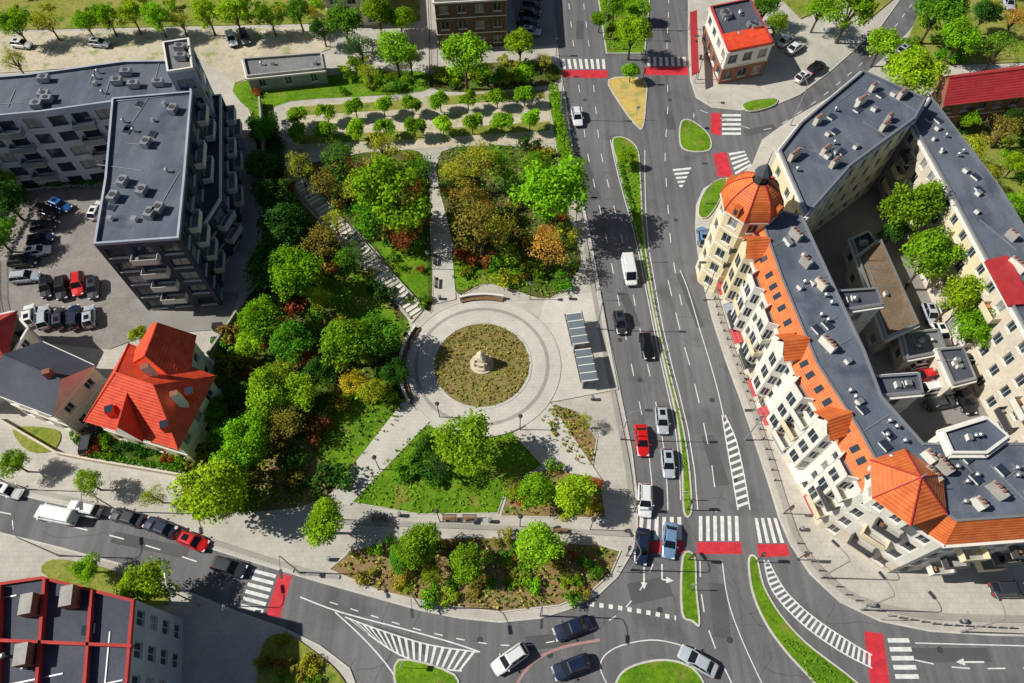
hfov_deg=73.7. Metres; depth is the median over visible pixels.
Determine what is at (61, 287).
parked car
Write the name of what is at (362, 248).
park stairs
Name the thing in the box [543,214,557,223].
shrub
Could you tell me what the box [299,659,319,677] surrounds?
shrub
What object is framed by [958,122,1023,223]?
garden lawn
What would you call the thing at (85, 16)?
deciduous tree
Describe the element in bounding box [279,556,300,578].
street lamp
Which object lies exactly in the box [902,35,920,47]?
shrub
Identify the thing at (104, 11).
deciduous tree
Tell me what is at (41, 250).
parked car
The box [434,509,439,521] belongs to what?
park lamp
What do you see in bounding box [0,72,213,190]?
walls
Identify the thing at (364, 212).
deciduous tree
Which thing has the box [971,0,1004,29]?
deciduous tree
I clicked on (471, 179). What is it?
shrub
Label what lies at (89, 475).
deciduous tree
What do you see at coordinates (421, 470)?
shrub
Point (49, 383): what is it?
grey roof house
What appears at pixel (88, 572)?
deciduous tree
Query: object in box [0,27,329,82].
dirt lane
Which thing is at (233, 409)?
shrub
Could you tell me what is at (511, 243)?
shrub
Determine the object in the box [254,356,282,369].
shrub
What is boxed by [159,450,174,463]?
shrub
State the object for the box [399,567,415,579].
shrub
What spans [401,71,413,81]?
shrub
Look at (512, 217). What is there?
shrub
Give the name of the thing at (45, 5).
shrub
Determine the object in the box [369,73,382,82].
shrub
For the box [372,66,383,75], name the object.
shrub
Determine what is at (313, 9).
shrub
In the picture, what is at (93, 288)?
parked car
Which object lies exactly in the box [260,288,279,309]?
shrub
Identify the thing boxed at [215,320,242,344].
shrub
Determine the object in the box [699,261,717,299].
street lamp
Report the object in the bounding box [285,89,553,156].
sand path
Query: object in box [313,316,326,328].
shrub
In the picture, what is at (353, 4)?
walls
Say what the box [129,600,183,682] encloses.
walls
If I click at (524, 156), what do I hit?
shrub
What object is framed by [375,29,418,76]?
deciduous tree
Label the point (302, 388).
deciduous tree
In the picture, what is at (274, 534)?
park pavement
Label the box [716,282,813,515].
shop awnings
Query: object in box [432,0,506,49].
walls
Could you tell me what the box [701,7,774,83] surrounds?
walls
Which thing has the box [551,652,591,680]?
car
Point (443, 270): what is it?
plaza path
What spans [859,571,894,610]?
street lamp
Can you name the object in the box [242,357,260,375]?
shrub
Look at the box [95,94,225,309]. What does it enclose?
walls
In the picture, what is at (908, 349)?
courtyard shed
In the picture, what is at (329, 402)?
shrub
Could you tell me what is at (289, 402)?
shrub
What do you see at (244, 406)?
shrub
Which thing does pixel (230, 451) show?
deciduous tree
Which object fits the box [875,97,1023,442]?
walls
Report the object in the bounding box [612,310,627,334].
car
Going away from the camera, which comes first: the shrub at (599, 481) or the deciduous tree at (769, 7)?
the shrub at (599, 481)
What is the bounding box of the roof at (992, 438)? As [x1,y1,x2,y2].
[940,416,1009,454]
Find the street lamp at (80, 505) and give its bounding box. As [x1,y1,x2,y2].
[79,490,117,510]
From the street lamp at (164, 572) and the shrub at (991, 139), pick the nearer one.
the street lamp at (164, 572)
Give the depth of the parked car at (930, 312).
99.98 m
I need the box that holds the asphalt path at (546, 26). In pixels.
[512,0,555,45]
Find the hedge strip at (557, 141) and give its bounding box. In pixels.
[548,92,567,165]
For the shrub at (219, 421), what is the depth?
91.48 m
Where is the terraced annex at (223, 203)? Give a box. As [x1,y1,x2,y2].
[203,94,243,266]
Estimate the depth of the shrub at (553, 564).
81.96 m
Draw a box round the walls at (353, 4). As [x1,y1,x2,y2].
[325,0,381,26]
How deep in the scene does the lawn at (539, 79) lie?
128.17 m
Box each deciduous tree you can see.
[0,6,32,40]
[0,47,26,73]
[0,170,17,185]
[0,180,30,220]
[0,218,15,252]
[0,448,31,478]
[27,6,59,40]
[67,550,101,583]
[69,9,98,36]
[72,468,105,497]
[89,2,117,36]
[113,555,181,602]
[114,0,142,34]
[127,324,147,341]
[138,482,167,506]
[139,1,171,37]
[166,457,248,526]
[170,11,191,36]
[190,0,218,35]
[202,395,228,426]
[204,415,240,449]
[208,435,267,482]
[213,0,250,30]
[220,407,271,453]
[223,381,249,405]
[234,329,265,358]
[235,293,288,340]
[243,149,278,179]
[243,247,291,289]
[245,367,287,416]
[251,115,276,143]
[252,177,293,210]
[253,3,284,36]
[256,201,309,252]
[262,242,326,303]
[266,405,305,448]
[268,320,317,362]
[268,359,291,376]
[279,371,320,411]
[283,0,310,31]
[284,150,314,186]
[296,348,318,365]
[297,220,343,261]
[301,496,344,548]
[302,355,338,387]
[304,285,333,313]
[307,164,342,201]
[308,17,334,46]
[316,315,372,372]
[318,137,362,183]
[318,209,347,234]
[323,0,363,52]
[332,239,364,273]
[338,365,367,395]
[340,33,378,62]
[340,174,365,201]
[345,154,432,234]
[350,190,393,239]
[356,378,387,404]
[357,63,381,90]
[358,309,403,361]
[359,0,393,36]
[367,130,405,157]
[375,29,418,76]
[378,354,409,384]
[383,6,415,33]
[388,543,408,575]
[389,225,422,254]
[394,521,441,570]
[400,46,421,75]
[400,153,433,186]
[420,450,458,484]
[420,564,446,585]
[430,407,495,481]
[438,160,466,187]
[440,30,494,89]
[447,541,483,585]
[448,139,500,191]
[448,178,488,226]
[451,202,518,259]
[484,212,515,251]
[487,150,522,186]
[499,177,524,199]
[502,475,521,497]
[503,26,535,62]
[507,155,590,232]
[515,472,555,510]
[515,519,566,571]
[520,151,550,170]
[526,225,567,270]
[532,223,556,241]
[537,53,552,73]
[552,473,596,517]
[576,411,593,429]
[600,0,629,25]
[614,13,653,59]
[616,149,635,165]
[621,62,640,82]
[753,0,782,18]
[764,9,788,37]
[803,0,835,32]
[819,0,879,43]
[866,26,904,66]
[875,179,948,244]
[875,216,910,244]
[881,44,950,95]
[899,224,967,289]
[911,0,970,43]
[934,274,988,322]
[938,15,984,62]
[948,307,994,348]
[958,108,983,131]
[963,133,993,159]
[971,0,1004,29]
[980,29,1023,70]
[982,158,1001,180]
[985,113,1023,148]
[1000,149,1023,178]
[1001,107,1023,125]
[1003,4,1023,34]
[1007,192,1023,214]
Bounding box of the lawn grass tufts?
[357,424,539,513]
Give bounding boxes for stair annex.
[838,287,883,334]
[875,372,924,413]
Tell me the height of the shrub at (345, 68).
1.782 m
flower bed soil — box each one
[242,439,329,510]
[500,468,605,518]
[552,403,596,465]
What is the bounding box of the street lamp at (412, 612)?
[410,593,420,618]
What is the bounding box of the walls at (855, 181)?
[771,71,926,233]
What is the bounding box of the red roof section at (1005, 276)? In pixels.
[984,255,1023,306]
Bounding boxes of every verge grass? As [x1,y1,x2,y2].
[609,0,642,47]
[618,143,688,498]
[770,617,850,682]
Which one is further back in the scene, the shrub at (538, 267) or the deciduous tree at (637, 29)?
the deciduous tree at (637, 29)
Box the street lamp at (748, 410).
[744,409,764,440]
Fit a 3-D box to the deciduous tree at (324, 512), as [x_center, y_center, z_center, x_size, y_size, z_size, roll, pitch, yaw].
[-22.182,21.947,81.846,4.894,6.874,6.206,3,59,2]
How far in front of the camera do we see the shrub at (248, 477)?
86.87 m
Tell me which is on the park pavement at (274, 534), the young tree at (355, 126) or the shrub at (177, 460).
the young tree at (355, 126)
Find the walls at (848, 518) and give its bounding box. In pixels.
[717,239,1023,575]
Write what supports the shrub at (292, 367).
on the woodland floor
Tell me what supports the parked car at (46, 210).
on the car park
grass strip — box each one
[290,99,419,114]
[301,130,423,143]
[443,89,544,104]
[445,121,549,136]
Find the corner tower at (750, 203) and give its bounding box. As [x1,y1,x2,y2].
[695,152,783,292]
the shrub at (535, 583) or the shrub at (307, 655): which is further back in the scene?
the shrub at (535, 583)
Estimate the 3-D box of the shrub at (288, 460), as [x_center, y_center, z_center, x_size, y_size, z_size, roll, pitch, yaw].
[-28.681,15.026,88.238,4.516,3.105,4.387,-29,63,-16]
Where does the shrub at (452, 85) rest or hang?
on the lawn at (539, 79)
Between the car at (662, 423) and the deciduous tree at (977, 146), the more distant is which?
the deciduous tree at (977, 146)
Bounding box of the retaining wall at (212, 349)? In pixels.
[206,96,267,359]
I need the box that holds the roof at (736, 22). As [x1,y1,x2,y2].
[710,0,773,51]
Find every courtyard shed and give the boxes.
[842,230,875,269]
[844,238,919,354]
[890,328,945,370]
[927,346,976,396]
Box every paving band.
[18,485,339,578]
[339,519,629,536]
[560,99,633,498]
[712,292,1023,622]
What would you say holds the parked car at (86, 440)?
on the lawn at (113, 442)
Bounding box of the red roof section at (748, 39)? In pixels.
[721,26,771,51]
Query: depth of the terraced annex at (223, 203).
106.58 m
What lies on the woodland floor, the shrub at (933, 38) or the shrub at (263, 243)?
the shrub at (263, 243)
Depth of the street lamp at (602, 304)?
94.38 m
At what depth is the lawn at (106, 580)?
81.79 m
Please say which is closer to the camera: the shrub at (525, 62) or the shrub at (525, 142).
the shrub at (525, 142)
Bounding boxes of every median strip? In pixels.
[612,136,692,517]
[680,550,699,626]
[748,554,857,682]
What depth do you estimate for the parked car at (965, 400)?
92.59 m
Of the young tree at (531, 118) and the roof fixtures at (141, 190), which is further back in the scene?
the young tree at (531, 118)
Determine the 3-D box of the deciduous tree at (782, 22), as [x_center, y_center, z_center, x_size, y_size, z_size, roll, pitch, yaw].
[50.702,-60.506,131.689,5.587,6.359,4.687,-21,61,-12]
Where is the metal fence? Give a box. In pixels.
[428,2,429,86]
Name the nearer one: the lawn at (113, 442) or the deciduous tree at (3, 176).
the lawn at (113, 442)
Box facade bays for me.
[721,233,869,507]
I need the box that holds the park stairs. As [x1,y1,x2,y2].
[288,177,424,318]
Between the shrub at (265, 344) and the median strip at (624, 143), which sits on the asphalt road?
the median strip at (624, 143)
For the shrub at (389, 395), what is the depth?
92.79 m
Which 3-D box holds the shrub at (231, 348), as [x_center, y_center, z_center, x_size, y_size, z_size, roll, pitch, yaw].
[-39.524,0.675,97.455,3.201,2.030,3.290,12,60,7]
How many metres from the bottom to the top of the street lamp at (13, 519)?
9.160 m
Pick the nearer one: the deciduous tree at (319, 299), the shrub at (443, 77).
the deciduous tree at (319, 299)
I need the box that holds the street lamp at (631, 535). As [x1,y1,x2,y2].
[627,528,641,570]
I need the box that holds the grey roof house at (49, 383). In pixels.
[0,341,106,433]
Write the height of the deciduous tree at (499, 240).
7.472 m
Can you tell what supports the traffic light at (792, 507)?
on the street block pavement at (964, 591)
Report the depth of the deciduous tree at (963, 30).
124.95 m
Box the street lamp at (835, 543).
[819,539,849,578]
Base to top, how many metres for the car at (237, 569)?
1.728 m
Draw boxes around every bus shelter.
[564,311,589,352]
[573,347,598,388]
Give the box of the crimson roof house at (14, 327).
[0,310,44,403]
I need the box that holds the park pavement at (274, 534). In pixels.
[0,0,637,622]
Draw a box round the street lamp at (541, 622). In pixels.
[539,602,543,628]
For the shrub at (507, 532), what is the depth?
83.73 m
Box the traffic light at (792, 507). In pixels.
[783,504,794,513]
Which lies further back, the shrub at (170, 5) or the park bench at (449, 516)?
the shrub at (170, 5)
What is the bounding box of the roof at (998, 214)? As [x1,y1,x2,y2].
[911,96,1023,329]
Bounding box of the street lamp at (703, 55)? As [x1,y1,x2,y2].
[694,35,707,79]
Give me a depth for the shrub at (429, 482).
86.80 m
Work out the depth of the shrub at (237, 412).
90.73 m
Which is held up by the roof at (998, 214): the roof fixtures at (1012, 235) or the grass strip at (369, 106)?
the roof fixtures at (1012, 235)
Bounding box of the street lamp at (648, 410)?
[619,409,652,439]
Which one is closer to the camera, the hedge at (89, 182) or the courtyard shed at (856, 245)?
the courtyard shed at (856, 245)
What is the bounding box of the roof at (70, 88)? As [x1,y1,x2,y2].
[0,60,192,117]
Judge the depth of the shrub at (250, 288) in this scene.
102.06 m
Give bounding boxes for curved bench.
[398,324,419,402]
[459,293,503,302]
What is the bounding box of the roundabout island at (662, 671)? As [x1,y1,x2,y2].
[615,659,703,682]
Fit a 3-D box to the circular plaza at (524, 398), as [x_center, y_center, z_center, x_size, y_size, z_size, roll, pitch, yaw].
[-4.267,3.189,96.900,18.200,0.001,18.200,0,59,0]
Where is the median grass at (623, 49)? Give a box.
[598,0,649,53]
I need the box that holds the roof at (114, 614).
[0,576,135,682]
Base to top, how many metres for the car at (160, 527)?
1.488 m
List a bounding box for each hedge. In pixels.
[0,184,26,251]
[24,179,103,190]
[68,430,185,471]
[267,111,286,178]
[548,83,572,162]
[616,162,643,242]
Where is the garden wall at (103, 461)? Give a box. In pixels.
[0,419,186,476]
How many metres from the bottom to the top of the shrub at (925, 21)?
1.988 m
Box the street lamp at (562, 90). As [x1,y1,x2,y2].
[560,76,578,115]
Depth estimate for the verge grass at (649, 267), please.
109.79 m
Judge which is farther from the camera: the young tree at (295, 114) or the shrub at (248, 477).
the young tree at (295, 114)
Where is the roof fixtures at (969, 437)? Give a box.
[964,431,983,440]
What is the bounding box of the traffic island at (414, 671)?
[393,659,458,682]
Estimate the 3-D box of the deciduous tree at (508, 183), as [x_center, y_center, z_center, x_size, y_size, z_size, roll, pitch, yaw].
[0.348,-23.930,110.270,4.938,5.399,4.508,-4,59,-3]
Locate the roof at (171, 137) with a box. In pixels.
[93,91,192,245]
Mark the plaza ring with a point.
(522, 411)
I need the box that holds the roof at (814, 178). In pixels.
[778,70,925,215]
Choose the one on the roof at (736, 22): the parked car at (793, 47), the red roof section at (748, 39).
the red roof section at (748, 39)
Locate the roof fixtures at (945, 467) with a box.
[773,226,1023,511]
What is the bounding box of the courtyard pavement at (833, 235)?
[812,189,988,441]
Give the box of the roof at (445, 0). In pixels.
[434,0,460,1]
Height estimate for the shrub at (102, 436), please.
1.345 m
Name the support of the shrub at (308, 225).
on the woodland floor
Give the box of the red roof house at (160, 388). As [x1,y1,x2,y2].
[83,322,225,462]
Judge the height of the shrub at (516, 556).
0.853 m
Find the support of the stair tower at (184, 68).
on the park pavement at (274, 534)
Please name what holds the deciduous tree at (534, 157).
on the lawn at (553, 267)
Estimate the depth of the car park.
105.30 m
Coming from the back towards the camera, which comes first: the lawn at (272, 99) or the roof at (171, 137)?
the lawn at (272, 99)
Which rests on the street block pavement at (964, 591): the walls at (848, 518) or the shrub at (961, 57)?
the walls at (848, 518)
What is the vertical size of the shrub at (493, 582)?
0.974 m
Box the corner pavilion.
[863,448,947,529]
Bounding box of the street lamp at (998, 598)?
[960,591,1005,632]
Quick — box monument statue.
[470,351,493,374]
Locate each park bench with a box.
[371,514,385,520]
[433,252,437,264]
[434,275,438,287]
[442,514,456,520]
[462,514,476,520]
[553,528,567,532]
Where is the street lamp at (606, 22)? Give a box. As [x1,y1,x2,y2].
[603,3,608,39]
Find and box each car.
[0,481,25,500]
[6,254,39,268]
[8,269,41,284]
[9,38,32,49]
[20,303,37,326]
[23,244,51,255]
[26,232,54,245]
[29,219,57,232]
[32,201,60,219]
[34,304,52,330]
[37,275,54,299]
[47,196,72,213]
[50,306,66,330]
[53,275,70,300]
[65,304,82,330]
[67,499,103,519]
[69,271,86,296]
[77,425,99,456]
[80,304,97,328]
[85,276,100,300]
[86,201,99,220]
[88,36,110,48]
[109,506,146,528]
[142,516,177,538]
[175,529,210,552]
[209,555,248,578]
[224,29,238,46]
[238,27,251,44]
[490,641,529,676]
[516,16,539,26]
[519,6,540,18]
[521,25,540,36]
[522,0,541,9]
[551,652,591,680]
[552,614,592,641]
[571,106,583,126]
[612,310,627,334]
[633,527,650,565]
[634,424,650,456]
[637,482,653,517]
[638,332,655,360]
[654,406,670,434]
[660,448,676,478]
[660,521,678,559]
[677,644,718,678]
[696,226,708,246]
[776,34,795,47]
[785,41,804,54]
[794,70,811,83]
[806,60,826,75]
[896,43,910,53]
[908,360,928,371]
[917,367,941,382]
[920,302,938,326]
[922,380,940,396]
[923,395,957,411]
[930,321,951,346]
[954,387,976,415]
[988,579,1023,598]
[1001,0,1015,9]
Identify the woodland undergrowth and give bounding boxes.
[192,96,411,512]
[435,142,579,297]
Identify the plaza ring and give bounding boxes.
[414,308,549,425]
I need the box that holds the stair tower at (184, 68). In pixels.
[162,37,215,117]
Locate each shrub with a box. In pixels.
[7,4,21,14]
[25,11,43,23]
[37,3,51,10]
[84,440,100,457]
[92,435,100,447]
[95,429,111,446]
[95,432,109,445]
[101,445,115,461]
[115,439,131,450]
[123,442,135,451]
[130,442,147,455]
[132,452,144,459]
[148,448,160,454]
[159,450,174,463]
[162,0,177,10]
[169,454,181,462]
[171,456,190,471]
[183,443,213,468]
[211,332,229,347]
[213,347,222,357]
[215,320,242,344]
[216,407,231,424]
[218,355,238,369]
[218,398,244,420]
[219,354,250,377]
[220,484,248,509]
[227,341,250,358]
[228,335,243,354]
[232,410,259,431]
[232,485,271,517]
[232,507,244,513]
[237,319,269,337]
[239,399,255,410]
[240,470,252,479]
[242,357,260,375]
[243,364,263,379]
[245,116,258,128]
[246,275,266,294]
[246,289,272,306]
[246,367,265,382]
[247,356,268,368]
[248,1,260,8]
[248,469,259,481]
[250,87,261,95]
[251,657,266,670]
[254,239,282,251]
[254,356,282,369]
[256,236,270,248]
[256,654,274,672]
[257,280,272,292]
[259,428,278,451]
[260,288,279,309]
[261,332,272,347]
[264,287,290,308]
[264,360,276,378]
[264,655,276,667]
[269,135,285,151]
[269,156,285,172]
[270,438,281,451]
[273,1,287,12]
[273,636,289,649]
[273,657,293,675]
[274,468,304,491]
[274,666,286,682]
[275,437,308,474]
[276,314,296,332]
[276,630,288,643]
[277,362,295,385]
[277,412,303,434]
[279,412,301,438]
[282,178,295,190]
[283,191,299,206]
[283,295,308,314]
[283,390,296,405]
[283,473,304,491]
[286,298,299,312]
[286,677,295,682]
[287,354,302,364]
[289,661,308,682]
[294,335,310,357]
[297,227,326,250]
[298,473,311,488]
[299,315,320,334]
[299,652,316,670]
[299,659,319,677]
[302,409,326,433]
[303,675,321,682]
[304,411,333,444]
[305,5,316,16]
[305,223,318,229]
[305,305,329,329]
[306,343,320,353]
[307,488,328,504]
[309,0,321,5]
[310,244,329,255]
[310,328,327,340]
[310,460,339,489]
[312,655,323,666]
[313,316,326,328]
[316,257,340,283]
[322,261,343,273]
[323,241,341,259]
[323,392,344,411]
[324,166,346,183]
[326,176,347,185]
[328,385,355,412]
[329,195,346,210]
[329,462,360,492]
[330,189,352,209]
[332,157,354,176]
[332,185,351,198]
[332,363,352,384]
[336,62,350,72]
[338,86,346,94]
[341,201,362,222]
[341,376,367,399]
[342,69,355,79]
[344,206,352,215]
[348,57,360,65]
[352,161,371,175]
[353,210,372,225]
[354,61,367,74]
[354,567,374,586]
[357,350,379,363]
[359,266,376,278]
[360,158,373,167]
[363,80,377,87]
[363,278,379,293]
[366,540,382,556]
[367,338,395,361]
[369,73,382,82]
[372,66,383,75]
[372,279,398,303]
[373,366,398,396]
[376,378,398,400]
[381,226,407,243]
[382,230,401,247]
[384,535,398,544]
[386,251,398,260]
[392,463,414,482]
[392,575,406,592]
[393,78,407,89]
[396,192,417,208]
[396,263,406,271]
[397,455,420,481]
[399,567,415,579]
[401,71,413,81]
[402,151,424,168]
[402,580,411,593]
[404,237,421,253]
[405,295,413,303]
[408,453,422,469]
[409,182,422,194]
[411,440,424,451]
[411,449,421,461]
[413,440,430,458]
[414,206,432,218]
[415,265,424,272]
[416,292,430,302]
[417,453,440,480]
[418,302,427,309]
[419,178,429,186]
[419,433,429,444]
[420,216,431,225]
[420,586,440,611]
[421,567,437,584]
[422,294,432,304]
[423,466,443,488]
[428,579,438,591]
[431,540,438,551]
[432,65,448,73]
[432,67,448,82]
[435,537,446,548]
[438,186,459,201]
[440,586,458,608]
[444,544,457,556]
[444,579,457,592]
[446,79,457,88]
[448,70,462,83]
[453,244,478,264]
[458,172,474,185]
[458,264,472,277]
[460,265,472,274]
[461,232,471,243]
[462,65,476,76]
[463,584,479,598]
[467,70,485,83]
[467,251,493,269]
[469,580,480,593]
[477,575,488,587]
[479,549,493,566]
[485,577,496,590]
[488,253,505,272]
[490,267,511,290]
[490,536,501,547]
[494,209,517,224]
[496,53,508,64]
[496,235,520,250]
[497,204,517,221]
[497,526,512,543]
[500,245,520,266]
[500,546,514,561]
[501,222,526,241]
[501,485,519,499]
[501,549,514,565]
[502,197,521,210]
[502,579,513,590]
[503,564,517,581]
[504,72,512,83]
[508,271,520,284]
[508,538,517,548]
[508,553,518,560]
[509,59,520,69]
[509,567,531,588]
[514,234,528,247]
[515,496,524,507]
[516,135,543,150]
[516,260,547,281]
[517,554,535,574]
[518,268,529,278]
[519,57,533,68]
[521,236,536,248]
[523,149,539,162]
[523,577,540,595]
[524,59,536,67]
[527,144,544,152]
[535,144,557,158]
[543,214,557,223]
[544,73,556,80]
[544,457,564,471]
[548,549,562,570]
[553,269,573,291]
[555,226,580,243]
[555,505,569,521]
[556,212,568,221]
[560,571,574,589]
[563,590,582,608]
[567,550,579,561]
[570,574,583,586]
[572,586,591,601]
[574,553,590,569]
[582,559,604,580]
[587,496,602,511]
[591,478,602,490]
[591,485,604,497]
[608,21,617,29]
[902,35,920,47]
[909,42,923,51]
[917,16,940,26]
[929,36,937,43]
[934,48,948,58]
[941,51,957,63]
[952,51,966,62]
[956,40,971,52]
[959,127,967,134]
[978,131,998,144]
[1000,148,1011,156]
[1001,137,1011,144]
[1016,173,1023,182]
[1017,137,1023,145]
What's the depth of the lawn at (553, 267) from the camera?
110.44 m
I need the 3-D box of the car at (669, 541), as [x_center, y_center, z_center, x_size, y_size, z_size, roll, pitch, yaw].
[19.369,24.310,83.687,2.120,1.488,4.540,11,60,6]
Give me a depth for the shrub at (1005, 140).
119.23 m
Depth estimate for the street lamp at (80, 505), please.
80.14 m
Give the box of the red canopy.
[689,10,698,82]
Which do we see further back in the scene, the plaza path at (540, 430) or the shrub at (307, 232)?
the shrub at (307, 232)
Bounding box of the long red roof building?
[930,65,1023,126]
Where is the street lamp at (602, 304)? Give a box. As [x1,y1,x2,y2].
[596,293,624,329]
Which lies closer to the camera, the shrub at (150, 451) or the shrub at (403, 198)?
the shrub at (150, 451)
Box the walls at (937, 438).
[924,416,1009,458]
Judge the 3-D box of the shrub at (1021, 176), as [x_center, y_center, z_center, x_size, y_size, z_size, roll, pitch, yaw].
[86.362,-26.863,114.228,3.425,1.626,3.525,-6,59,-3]
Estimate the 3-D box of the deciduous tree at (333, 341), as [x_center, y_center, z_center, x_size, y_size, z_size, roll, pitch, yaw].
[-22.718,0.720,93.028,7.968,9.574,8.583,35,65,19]
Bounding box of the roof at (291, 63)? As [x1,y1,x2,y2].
[242,52,324,77]
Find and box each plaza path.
[291,175,423,322]
[329,399,429,504]
[433,234,455,303]
[526,403,599,476]
[539,291,617,401]
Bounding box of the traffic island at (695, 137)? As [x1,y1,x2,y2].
[679,119,711,152]
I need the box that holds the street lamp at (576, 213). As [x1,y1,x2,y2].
[574,197,596,234]
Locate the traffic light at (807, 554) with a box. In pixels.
[797,552,809,559]
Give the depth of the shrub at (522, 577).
80.98 m
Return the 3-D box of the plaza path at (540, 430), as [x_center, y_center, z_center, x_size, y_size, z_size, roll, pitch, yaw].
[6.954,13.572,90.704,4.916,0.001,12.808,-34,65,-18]
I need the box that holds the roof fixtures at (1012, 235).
[921,115,1023,274]
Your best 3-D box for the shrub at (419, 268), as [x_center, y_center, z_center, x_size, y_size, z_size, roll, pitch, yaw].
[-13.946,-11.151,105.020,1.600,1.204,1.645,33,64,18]
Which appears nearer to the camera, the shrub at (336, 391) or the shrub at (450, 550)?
the shrub at (450, 550)
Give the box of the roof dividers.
[0,578,134,682]
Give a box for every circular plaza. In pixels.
[406,300,560,436]
[418,311,545,422]
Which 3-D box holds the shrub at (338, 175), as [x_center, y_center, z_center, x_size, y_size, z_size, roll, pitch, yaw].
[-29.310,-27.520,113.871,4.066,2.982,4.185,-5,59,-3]
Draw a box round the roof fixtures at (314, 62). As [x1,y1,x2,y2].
[259,60,316,65]
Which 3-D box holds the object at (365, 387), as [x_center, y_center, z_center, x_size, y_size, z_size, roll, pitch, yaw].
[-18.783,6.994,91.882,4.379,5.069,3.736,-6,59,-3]
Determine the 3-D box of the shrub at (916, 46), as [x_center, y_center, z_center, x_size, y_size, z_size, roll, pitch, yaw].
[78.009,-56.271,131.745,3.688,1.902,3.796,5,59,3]
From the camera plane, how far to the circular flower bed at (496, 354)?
96.79 m
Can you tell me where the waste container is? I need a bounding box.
[211,322,222,331]
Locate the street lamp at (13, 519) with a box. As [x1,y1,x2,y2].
[11,512,59,556]
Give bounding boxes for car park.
[0,187,146,348]
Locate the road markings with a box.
[0,2,1023,682]
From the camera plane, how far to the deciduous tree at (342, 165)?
109.17 m
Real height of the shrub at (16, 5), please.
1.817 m
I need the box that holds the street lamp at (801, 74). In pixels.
[790,72,807,125]
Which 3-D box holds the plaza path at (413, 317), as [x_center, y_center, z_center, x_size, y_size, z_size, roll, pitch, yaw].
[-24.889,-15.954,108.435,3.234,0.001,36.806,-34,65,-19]
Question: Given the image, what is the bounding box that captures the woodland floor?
[183,111,411,511]
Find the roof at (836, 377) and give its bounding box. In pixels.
[750,210,1023,544]
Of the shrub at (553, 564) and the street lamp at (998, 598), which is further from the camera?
the shrub at (553, 564)
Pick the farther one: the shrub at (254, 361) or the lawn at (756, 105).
the lawn at (756, 105)
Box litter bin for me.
[959,618,967,623]
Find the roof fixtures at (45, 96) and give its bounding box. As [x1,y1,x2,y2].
[0,63,164,108]
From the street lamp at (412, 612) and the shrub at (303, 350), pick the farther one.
the shrub at (303, 350)
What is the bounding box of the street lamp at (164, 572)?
[162,564,200,605]
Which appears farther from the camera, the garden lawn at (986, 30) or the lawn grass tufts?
the garden lawn at (986, 30)
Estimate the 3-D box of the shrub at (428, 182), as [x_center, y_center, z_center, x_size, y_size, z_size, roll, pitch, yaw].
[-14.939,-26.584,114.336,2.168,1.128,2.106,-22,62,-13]
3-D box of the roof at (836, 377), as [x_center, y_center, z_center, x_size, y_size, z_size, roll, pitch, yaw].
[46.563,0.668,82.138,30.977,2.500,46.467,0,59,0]
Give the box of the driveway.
[134,291,238,331]
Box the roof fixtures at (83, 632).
[0,595,122,682]
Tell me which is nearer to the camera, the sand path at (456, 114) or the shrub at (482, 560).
the shrub at (482, 560)
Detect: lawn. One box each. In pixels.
[0,0,419,29]
[13,426,60,452]
[41,559,169,605]
[77,378,220,471]
[233,71,430,116]
[257,634,344,682]
[300,147,432,312]
[315,398,402,480]
[319,262,403,333]
[352,424,542,514]
[378,237,427,303]
[428,61,561,91]
[435,144,581,298]
[453,253,521,289]
[698,178,726,218]
[742,98,777,111]
[783,0,890,23]
[885,0,1023,89]
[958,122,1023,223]
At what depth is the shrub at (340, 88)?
125.88 m
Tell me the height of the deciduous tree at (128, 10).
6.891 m
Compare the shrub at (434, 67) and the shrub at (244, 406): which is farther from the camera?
the shrub at (434, 67)
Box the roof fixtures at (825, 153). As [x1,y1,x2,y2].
[787,81,916,171]
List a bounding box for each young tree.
[285,106,307,122]
[285,121,305,143]
[312,121,337,141]
[313,104,335,120]
[343,97,362,117]
[345,117,364,140]
[372,118,395,135]
[373,95,392,115]
[401,94,421,114]
[403,116,427,137]
[428,90,449,112]
[432,115,451,135]
[457,88,475,110]
[461,112,483,134]
[486,88,507,108]
[489,65,508,88]
[489,112,514,132]
[513,86,533,106]
[514,64,536,85]
[520,108,540,131]
[589,9,611,32]
[628,0,651,19]
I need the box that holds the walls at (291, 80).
[241,53,328,90]
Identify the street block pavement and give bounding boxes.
[0,532,354,682]
[695,26,1023,636]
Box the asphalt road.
[0,0,1023,682]
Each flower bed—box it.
[244,439,327,508]
[338,536,614,609]
[435,323,528,406]
[503,470,604,517]
[541,405,593,464]
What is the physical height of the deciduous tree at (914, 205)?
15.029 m
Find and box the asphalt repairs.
[43,0,991,682]
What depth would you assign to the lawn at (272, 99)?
127.02 m
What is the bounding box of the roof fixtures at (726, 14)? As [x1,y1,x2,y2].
[719,8,761,33]
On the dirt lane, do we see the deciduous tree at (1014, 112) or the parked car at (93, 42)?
the parked car at (93, 42)
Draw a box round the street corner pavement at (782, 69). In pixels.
[688,0,899,110]
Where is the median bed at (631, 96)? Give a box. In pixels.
[608,76,647,129]
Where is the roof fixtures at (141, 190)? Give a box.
[97,98,179,222]
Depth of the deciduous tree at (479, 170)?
107.24 m
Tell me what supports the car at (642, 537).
on the asphalt road
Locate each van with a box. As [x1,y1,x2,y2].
[33,502,79,526]
[620,252,638,286]
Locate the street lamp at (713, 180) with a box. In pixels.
[702,163,717,203]

